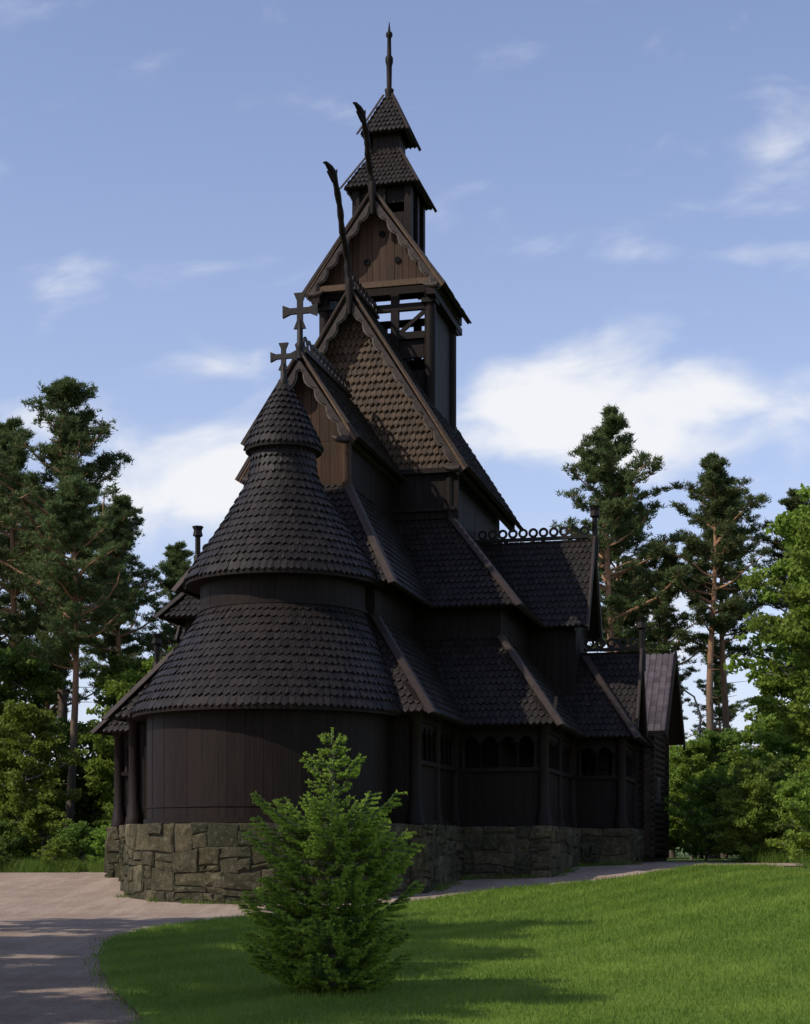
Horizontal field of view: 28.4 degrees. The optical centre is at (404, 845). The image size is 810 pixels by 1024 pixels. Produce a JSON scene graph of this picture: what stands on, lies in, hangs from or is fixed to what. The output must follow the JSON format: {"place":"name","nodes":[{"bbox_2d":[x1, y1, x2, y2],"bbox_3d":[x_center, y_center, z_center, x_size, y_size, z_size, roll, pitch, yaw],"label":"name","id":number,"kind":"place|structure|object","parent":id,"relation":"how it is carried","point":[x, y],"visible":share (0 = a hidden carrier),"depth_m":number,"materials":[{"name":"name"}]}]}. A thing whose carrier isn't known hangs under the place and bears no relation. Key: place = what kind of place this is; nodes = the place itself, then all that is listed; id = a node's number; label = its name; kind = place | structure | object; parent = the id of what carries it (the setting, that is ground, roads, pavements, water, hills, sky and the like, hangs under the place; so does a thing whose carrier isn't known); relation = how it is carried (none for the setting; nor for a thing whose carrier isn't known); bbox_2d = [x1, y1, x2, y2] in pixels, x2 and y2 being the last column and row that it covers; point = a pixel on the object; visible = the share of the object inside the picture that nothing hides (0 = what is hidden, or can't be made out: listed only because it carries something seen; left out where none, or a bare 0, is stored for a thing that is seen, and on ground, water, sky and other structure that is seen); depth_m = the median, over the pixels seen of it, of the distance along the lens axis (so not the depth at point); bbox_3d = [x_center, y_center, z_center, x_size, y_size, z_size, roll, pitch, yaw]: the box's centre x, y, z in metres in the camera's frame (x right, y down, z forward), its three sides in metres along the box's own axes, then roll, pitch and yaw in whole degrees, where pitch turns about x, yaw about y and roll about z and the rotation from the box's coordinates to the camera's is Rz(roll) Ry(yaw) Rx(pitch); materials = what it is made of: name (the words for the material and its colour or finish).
{"place":"outdoors","nodes":[
{"label":"outdoors","id":0,"kind":"place"},
{"bbox_2d":[0,861,802,1023],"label":"gravel path","id":1,"kind":"structure","parent":0,"point":[22,962],"depth_m":32.24,"materials":[{"name":"grey gravel"}]},
{"bbox_2d":[114,860,641,904],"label":"wall foot weeds","id":2,"kind":"object","parent":1,"relation":"on","point":[446,887],"depth_m":47.69,"materials":[{"name":"green plant"}]},
{"bbox_2d":[0,0,809,766],"label":"sky","id":3,"kind":"structure","parent":0,"point":[619,190],"materials":[{"name":"blue"}]},
{"bbox_2d":[22,847,808,869],"bbox_3d":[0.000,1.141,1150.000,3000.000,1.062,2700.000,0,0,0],"label":"ground","id":4,"kind":"structure","parent":0,"point":[680,857],"depth_m":73.71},
{"bbox_2d":[0,843,15,869],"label":"bush","id":5,"kind":"object","parent":4,"relation":"on","point":[3,859],"visible":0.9,"depth_m":58.42,"materials":[{"name":"green plant"}]},
{"bbox_2d":[0,733,16,833],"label":"broadleaf tree","id":6,"kind":"object","parent":4,"relation":"on","point":[3,735],"visible":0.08,"depth_m":67.42,"materials":[{"name":"green plant"}]},
{"bbox_2d":[0,813,30,863],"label":"bush","id":7,"kind":"object","parent":4,"relation":"on","point":[10,845],"visible":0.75,"depth_m":62.03,"materials":[{"name":"green plant"}]},
{"bbox_2d":[0,499,35,638],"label":"pine tree","id":8,"kind":"object","parent":4,"relation":"on","point":[2,595],"visible":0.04,"depth_m":84.50,"materials":[{"name":"green plant"}]},
{"bbox_2d":[0,415,68,690],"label":"pine tree","id":9,"kind":"object","parent":4,"relation":"on","point":[16,458],"visible":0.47,"depth_m":78.01,"materials":[{"name":"green plant"}]},
{"bbox_2d":[1,794,73,860],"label":"bush","id":10,"kind":"object","parent":4,"relation":"on","point":[32,824],"visible":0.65,"depth_m":62.74,"materials":[{"name":"green plant"}]},
{"bbox_2d":[0,699,88,865],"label":"broadleaf tree","id":11,"kind":"object","parent":4,"relation":"on","point":[29,718],"visible":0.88,"depth_m":63.80,"materials":[{"name":"green plant"}]},
{"bbox_2d":[0,638,103,861],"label":"broadleaf tree","id":12,"kind":"object","parent":4,"relation":"on","point":[37,676],"visible":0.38,"depth_m":70.62,"materials":[{"name":"green plant"}]},
{"bbox_2d":[3,489,102,769],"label":"pine tree","id":13,"kind":"object","parent":4,"relation":"on","point":[83,674],"visible":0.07,"depth_m":81.20,"materials":[{"name":"green plant"}]},
{"bbox_2d":[32,838,77,870],"bbox_3d":[-13.008,0.375,58.974,1.509,1.358,1.264,0,0,-39],"label":"bush","id":14,"kind":"object","parent":4,"relation":"on","point":[55,849],"visible":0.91,"depth_m":58.85,"materials":[{"name":"green plant"}]},
{"bbox_2d":[0,375,143,762],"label":"pine tree","id":15,"kind":"object","parent":4,"relation":"on","point":[71,432],"visible":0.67,"depth_m":74.67,"materials":[{"name":"green plant"}]},
{"bbox_2d":[47,820,104,866],"bbox_3d":[-12.445,0.024,62.080,2.553,2.077,2.628,0,0,-35],"label":"bush","id":16,"kind":"object","parent":4,"relation":"on","point":[75,832],"visible":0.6,"depth_m":61.64,"materials":[{"name":"green plant"}]},
{"bbox_2d":[18,473,134,862],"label":"pine tree","id":17,"kind":"object","parent":4,"relation":"on","point":[65,526],"visible":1,"depth_m":66.36,"materials":[{"name":"green plant"}]},
{"bbox_2d":[78,823,110,865],"bbox_3d":[-11.578,0.085,61.467,1.806,1.941,2.156,0,0,0],"label":"bush","id":18,"kind":"object","parent":4,"relation":"on","point":[101,836],"visible":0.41,"depth_m":61.23,"materials":[{"name":"green plant"}]},
{"bbox_2d":[91,797,113,856],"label":"bush","id":19,"kind":"object","parent":4,"relation":"on","point":[108,817],"visible":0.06,"depth_m":64.53,"materials":[{"name":"green plant"}]},
{"bbox_2d":[77,680,135,815],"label":"broadleaf tree","id":20,"kind":"object","parent":4,"relation":"on","point":[105,745],"visible":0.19,"depth_m":69.23,"materials":[{"name":"green plant"}]},
{"bbox_2d":[56,649,167,774],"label":"broadleaf tree","id":21,"kind":"object","parent":4,"relation":"on","point":[119,666],"visible":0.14,"depth_m":77.27,"materials":[{"name":"green plant"}]},
{"bbox_2d":[70,520,166,708],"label":"pine tree","id":22,"kind":"object","parent":4,"relation":"on","point":[98,652],"visible":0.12,"depth_m":92.19,"materials":[{"name":"green plant"}]},
{"bbox_2d":[79,493,166,656],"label":"pine tree","id":23,"kind":"object","parent":4,"relation":"on","point":[123,509],"visible":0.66,"depth_m":79.38,"materials":[{"name":"green plant"}]},
{"bbox_2d":[95,643,176,784],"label":"broadleaf tree","id":24,"kind":"object","parent":4,"relation":"on","point":[137,676],"visible":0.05,"depth_m":74.19,"materials":[{"name":"green plant"}]},
{"bbox_2d":[122,540,194,658],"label":"pine tree","id":25,"kind":"object","parent":4,"relation":"on","point":[176,564],"visible":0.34,"depth_m":83.85,"materials":[{"name":"green plant"}]},
{"bbox_2d":[148,622,174,655],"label":"pine tree","id":26,"kind":"object","parent":4,"relation":"on","point":[159,631],"depth_m":88.28,"materials":[{"name":"green plant"}]},
{"bbox_2d":[90,22,655,903],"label":"stave church","id":27,"kind":"structure","parent":4,"relation":"on","point":[382,594],"depth_m":47.92,"materials":[{"name":"brown wood"}]},
{"bbox_2d":[2,654,807,860],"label":"background forest","id":28,"kind":"object","parent":4,"relation":"on","point":[86,811],"visible":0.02,"depth_m":77.21,"materials":[{"name":"green plant"}]},
{"bbox_2d":[0,847,809,872],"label":"rough grass verge","id":29,"kind":"structure","parent":4,"relation":"on","point":[33,866],"depth_m":58.02,"materials":[{"name":"green grass"}]},
{"bbox_2d":[576,483,667,651],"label":"pine tree","id":30,"kind":"object","parent":4,"relation":"on","point":[630,619],"visible":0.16,"depth_m":90.11,"materials":[{"name":"green plant"}]},
{"bbox_2d":[549,403,701,654],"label":"pine tree","id":31,"kind":"object","parent":4,"relation":"on","point":[605,454],"visible":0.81,"depth_m":83.09,"materials":[{"name":"green plant"}]},
{"bbox_2d":[581,650,685,861],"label":"log house","id":32,"kind":"structure","parent":4,"relation":"on","point":[665,723],"depth_m":60.61,"materials":[{"name":"timber"},{"name":"slate"},{"name":"granite"}]},
{"bbox_2d":[605,568,673,653],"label":"pine tree","id":33,"kind":"object","parent":4,"relation":"on","point":[625,631],"visible":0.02,"depth_m":97.08,"materials":[{"name":"green plant"}]},
{"bbox_2d":[616,552,718,857],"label":"pine tree","id":34,"kind":"object","parent":4,"relation":"on","point":[661,611],"visible":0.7,"depth_m":83.33,"materials":[{"name":"green plant"}]},
{"bbox_2d":[681,689,701,856],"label":"street lamp","id":35,"kind":"object","parent":4,"relation":"on","point":[698,709],"visible":0.3,"depth_m":87.95,"materials":[{"name":"metal"}]},
{"bbox_2d":[669,737,716,859],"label":"broadleaf tree","id":36,"kind":"object","parent":4,"relation":"on","point":[696,750],"visible":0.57,"depth_m":71.66,"materials":[{"name":"green plant"}]},
{"bbox_2d":[663,765,737,861],"bbox_3d":[11.883,-1.249,62.923,4.312,3.881,3.613,0,0,-44],"label":"bush","id":37,"kind":"object","parent":4,"relation":"on","point":[696,839],"visible":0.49,"depth_m":62.60,"materials":[{"name":"green plant"}]},
{"bbox_2d":[647,449,774,857],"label":"pine tree","id":38,"kind":"object","parent":4,"relation":"on","point":[718,494],"visible":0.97,"depth_m":82.01,"materials":[{"name":"green plant"}]},
{"bbox_2d":[671,728,750,858],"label":"broadleaf tree","id":39,"kind":"object","parent":4,"relation":"on","point":[721,740],"visible":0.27,"depth_m":75.24,"materials":[{"name":"green plant"}]},
{"bbox_2d":[671,487,779,856],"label":"pine tree","id":40,"kind":"object","parent":4,"relation":"on","point":[720,649],"visible":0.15,"depth_m":87.26,"materials":[{"name":"green plant"}]},
{"bbox_2d":[697,768,785,861],"bbox_3d":[12.547,-1.057,57.846,3.251,3.493,3.881,0,0,-15],"label":"bush","id":41,"kind":"object","parent":4,"relation":"on","point":[758,789],"visible":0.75,"depth_m":57.13,"materials":[{"name":"green plant"}]},
{"bbox_2d":[707,798,783,858],"bbox_3d":[12.406,-0.517,57.248,2.240,2.406,2.674,0,0,41],"label":"bush","id":42,"kind":"object","parent":4,"relation":"on","point":[751,816],"visible":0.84,"depth_m":57.00,"materials":[{"name":"green plant"}]},
{"bbox_2d":[698,756,802,847],"bbox_3d":[14.145,-1.372,61.113,5.256,4.154,5.107,0,0,-44],"label":"bush","id":43,"kind":"object","parent":4,"relation":"on","point":[776,770],"visible":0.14,"depth_m":61.08,"materials":[{"name":"green plant"}]},
{"bbox_2d":[723,482,809,736],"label":"broadleaf tree","id":44,"kind":"object","parent":4,"relation":"on","point":[784,525],"visible":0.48,"depth_m":69.01,"materials":[{"name":"green plant"}]},
{"bbox_2d":[731,669,809,762],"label":"broadleaf tree","id":45,"kind":"object","parent":4,"relation":"on","point":[770,688],"visible":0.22,"depth_m":77.19,"materials":[{"name":"green plant"}]},
{"bbox_2d":[733,730,809,774],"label":"broadleaf tree","id":46,"kind":"object","parent":4,"relation":"on","point":[773,743],"visible":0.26,"depth_m":66.64,"materials":[{"name":"green plant"}]},
{"bbox_2d":[735,487,809,747],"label":"pine tree","id":47,"kind":"object","parent":4,"relation":"on","point":[792,503],"visible":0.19,"depth_m":87.62,"materials":[{"name":"green plant"}]},
{"bbox_2d":[737,511,809,745],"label":"broadleaf tree","id":48,"kind":"object","parent":4,"relation":"on","point":[795,632],"visible":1,"depth_m":62.79,"materials":[{"name":"green plant"}]},
{"bbox_2d":[759,780,807,852],"bbox_3d":[14.166,-0.864,58.553,2.890,3.105,3.450,0,0,1],"label":"bush","id":49,"kind":"object","parent":4,"relation":"on","point":[779,782],"visible":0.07,"depth_m":57.96,"materials":[{"name":"green plant"}]},
{"bbox_2d":[767,768,809,859],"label":"bush","id":50,"kind":"object","parent":4,"relation":"on","point":[794,797],"visible":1,"depth_m":52.98,"materials":[{"name":"green plant"}]},
{"bbox_2d":[768,772,809,853],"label":"bush","id":51,"kind":"object","parent":4,"relation":"on","point":[777,826],"visible":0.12,"depth_m":56.81,"materials":[{"name":"green plant"}]},
{"bbox_2d":[784,745,809,782],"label":"bush","id":52,"kind":"object","parent":4,"relation":"on","point":[801,766],"visible":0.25,"depth_m":61.09,"materials":[{"name":"green plant"}]},
{"bbox_2d":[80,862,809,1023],"bbox_3d":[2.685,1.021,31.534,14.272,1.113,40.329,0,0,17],"label":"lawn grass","id":53,"kind":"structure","parent":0,"point":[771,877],"depth_m":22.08,"materials":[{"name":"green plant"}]},
{"bbox_2d":[99,865,809,1023],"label":"grass","id":54,"kind":"structure","parent":0,"point":[410,989],"depth_m":18.03,"materials":[{"name":"green plant"}]},
{"bbox_2d":[236,727,425,992],"bbox_3d":[-0.788,0.156,16.899,2.030,2.827,2.286,0,0,0],"label":"spruce sapling","id":55,"kind":"object","parent":54,"relation":"on","point":[337,945],"visible":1,"depth_m":16.63,"materials":[{"name":"green plant"}]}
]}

